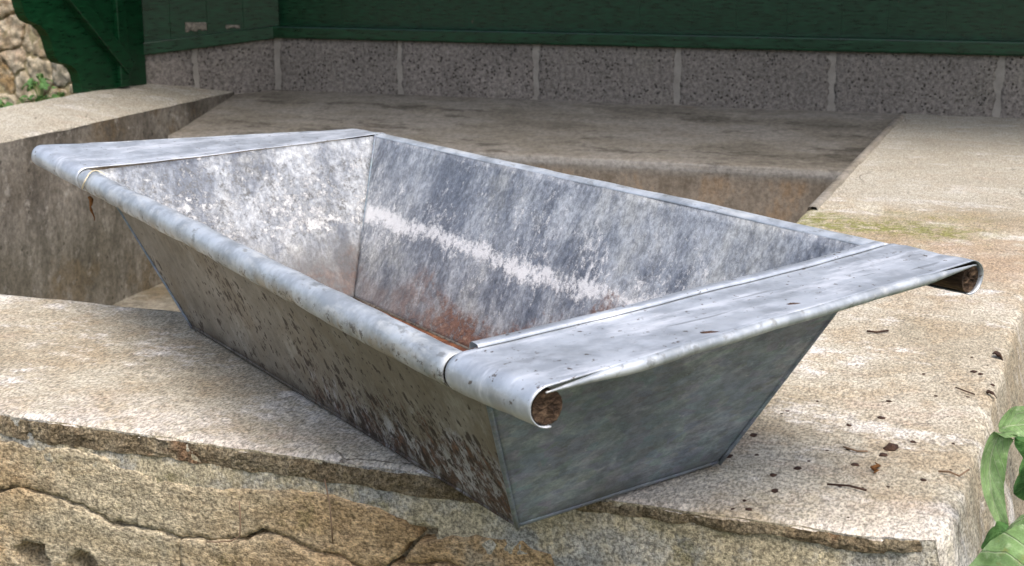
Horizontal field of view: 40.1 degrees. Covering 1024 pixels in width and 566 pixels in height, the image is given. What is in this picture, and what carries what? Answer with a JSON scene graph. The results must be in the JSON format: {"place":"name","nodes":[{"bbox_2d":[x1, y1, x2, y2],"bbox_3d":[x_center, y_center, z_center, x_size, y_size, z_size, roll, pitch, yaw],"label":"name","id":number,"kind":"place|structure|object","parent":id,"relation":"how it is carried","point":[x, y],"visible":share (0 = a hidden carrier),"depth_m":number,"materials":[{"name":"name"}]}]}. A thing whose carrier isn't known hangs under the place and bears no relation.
{"place":"outdoors","nodes":[
{"label":"outdoors","id":0,"kind":"place"},
{"bbox_2d":[883,442,898,450],"bbox_3d":[0.390,0.170,1.445,0.016,0.010,0.015,5,14,20],"label":"soil clod","id":1,"kind":"object","parent":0,"point":[889,446],"visible":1,"depth_m":1.44,"materials":[{"name":"brown soil"}]},
{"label":"ground","id":2,"kind":"structure","parent":0,"visible":0},
{"bbox_2d":[0,0,76,104],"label":"rubble wall","id":3,"kind":"structure","parent":2,"relation":"on","point":[23,59],"depth_m":6.83,"materials":[{"name":"stone"},{"name":"mortar"}]},
{"bbox_2d":[0,83,1023,565],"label":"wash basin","id":4,"kind":"object","parent":2,"relation":"on","point":[142,423],"visible":0.7,"depth_m":1.66,"materials":[{"name":"concrete"}]},
{"bbox_2d":[206,501,240,542],"bbox_3d":[-0.302,0.251,1.465,0.046,0.053,0.006,5,14,20],"label":"twig","id":5,"kind":"object","parent":4,"relation":"attached to","point":[239,529],"visible":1,"depth_m":1.46,"materials":[{"name":"brown wood"}]},
{"bbox_2d":[324,479,332,542],"bbox_3d":[-0.186,0.232,1.417,0.011,0.067,0.008,5,14,20],"label":"twig","id":6,"kind":"object","parent":4,"relation":"attached to","point":[329,510],"visible":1,"depth_m":1.41,"materials":[{"name":"brown wood"}]},
{"bbox_2d":[31,128,983,529],"bbox_3d":[-0.125,0.002,1.644,0.522,0.234,1.309,-8,16,-31],"label":"metal trough","id":7,"kind":"object","parent":4,"relation":"on","point":[517,346],"visible":1,"depth_m":1.49,"materials":[{"name":"metal"}]},
{"bbox_2d":[88,196,94,220],"bbox_3d":[-0.576,-0.102,1.918,0.008,0.036,0.010,5,14,20],"label":"dead tendril","id":8,"kind":"object","parent":7,"relation":"hanging from","point":[90,198],"visible":1,"depth_m":1.92},
{"bbox_2d":[81,170,104,188],"bbox_3d":[-0.565,-0.139,1.895,0.033,0.025,0.018,-7,15,-28],"label":"straw","id":9,"kind":"object","parent":7,"relation":"on","point":[88,175],"visible":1,"depth_m":1.89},
{"bbox_2d":[700,331,718,332],"bbox_3d":[0.151,0.038,1.073,0.016,0.002,0.005,-3,14,-12],"label":"dirt fleck","id":10,"kind":"object","parent":7,"relation":"on","point":[709,331],"visible":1,"depth_m":1.07,"materials":[{"name":"brown soil"}]},
{"bbox_2d":[827,483,866,490],"bbox_3d":[0.320,0.194,1.338,0.038,0.002,0.008,5,14,20],"label":"twig","id":11,"kind":"object","parent":4,"relation":"on","point":[852,486],"visible":1,"depth_m":1.34,"materials":[{"name":"wood"}]},
{"bbox_2d":[843,446,867,451],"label":"twig","id":12,"kind":"object","parent":4,"relation":"on","point":[855,450],"visible":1,"depth_m":1.43,"materials":[{"name":"beige wood"}]},
{"bbox_2d":[870,462,880,472],"bbox_3d":[0.358,0.182,1.384,0.010,0.006,0.025,5,14,20],"label":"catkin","id":13,"kind":"object","parent":4,"relation":"on","point":[874,467],"visible":1,"depth_m":1.38},
{"bbox_2d":[867,329,888,332],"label":"twig","id":14,"kind":"object","parent":4,"relation":"on","point":[881,331],"visible":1,"depth_m":1.88,"materials":[{"name":"brown wood"}]},
{"bbox_2d":[938,469,969,476],"bbox_3d":[0.434,0.186,1.371,0.031,0.004,0.014,0,13,1],"label":"twig","id":15,"kind":"object","parent":4,"relation":"on","point":[946,471],"visible":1,"depth_m":1.37,"materials":[{"name":"brown wood"}]},
{"bbox_2d":[955,387,974,394],"bbox_3d":[0.526,0.125,1.629,0.004,0.003,0.030,-7,15,-26],"label":"twig","id":16,"kind":"object","parent":4,"relation":"on","point":[965,390],"visible":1,"depth_m":1.63,"materials":[{"name":"brown wood"}]},
{"bbox_2d":[986,390,996,398],"bbox_3d":[0.555,0.129,1.623,0.010,0.010,0.009,-4,14,-16],"label":"leaf fragment","id":17,"kind":"object","parent":4,"relation":"on","point":[990,392],"visible":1,"depth_m":1.62,"materials":[{"name":"brown plant"}]},
{"bbox_2d":[992,351,1002,360],"bbox_3d":[0.615,0.093,1.774,0.013,0.013,0.013,-8,16,-32],"label":"leaf fragment","id":18,"kind":"object","parent":4,"relation":"on","point":[997,353],"visible":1,"depth_m":1.77,"materials":[{"name":"brown plant"}]},
{"bbox_2d":[11,0,1023,117],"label":"wash house shelter","id":19,"kind":"object","parent":2,"relation":"on","point":[949,57],"visible":0.89,"depth_m":4.72,"materials":[{"name":"green paint"}]},
{"bbox_2d":[185,22,206,31],"bbox_3d":[-1.136,-0.920,5.042,0.077,0.036,0.001,-6,15,-24],"label":"paper scrap","id":20,"kind":"object","parent":19,"relation":"on","point":[195,26],"visible":1,"depth_m":5.04,"materials":[{"name":"beige paper"}]},
{"bbox_2d":[225,25,239,29],"bbox_3d":[-1.015,-0.930,5.096,0.053,0.017,0.001,-6,15,-24],"label":"paper scrap","id":21,"kind":"object","parent":19,"relation":"on","point":[232,26],"visible":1,"depth_m":5.09,"materials":[{"name":"grey paper"}]},
{"bbox_2d":[969,406,1023,565],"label":"broad leaved plant","id":22,"kind":"object","parent":2,"relation":"on","point":[1002,544],"visible":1,"depth_m":1.24,"materials":[{"name":"green plant"}]},
{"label":"earth bank","id":23,"kind":"structure","parent":0,"visible":0},
{"bbox_2d":[0,98,8,107],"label":"weed","id":24,"kind":"object","parent":23,"relation":"on","point":[1,102],"visible":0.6,"depth_m":6.79,"materials":[{"name":"green plant"}]},
{"bbox_2d":[2,95,32,106],"bbox_3d":[-2.401,-0.829,6.715,0.181,0.143,0.154,5,14,20],"label":"weed","id":25,"kind":"object","parent":23,"relation":"on","point":[8,104],"visible":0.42,"depth_m":6.70,"materials":[{"name":"green plant"}]},
{"bbox_2d":[19,72,58,101],"bbox_3d":[-2.253,-0.901,6.681,0.176,0.200,0.198,-1,13,-5],"label":"weed","id":26,"kind":"object","parent":23,"relation":"on","point":[43,84],"visible":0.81,"depth_m":6.66,"materials":[{"name":"green plant"}]},
{"bbox_2d":[35,92,64,101],"bbox_3d":[-2.159,-0.834,6.624,0.170,0.134,0.147,-8,15,-30],"label":"weed","id":27,"kind":"object","parent":23,"relation":"on","point":[62,94],"visible":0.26,"depth_m":6.62,"materials":[{"name":"green plant"}]}
]}

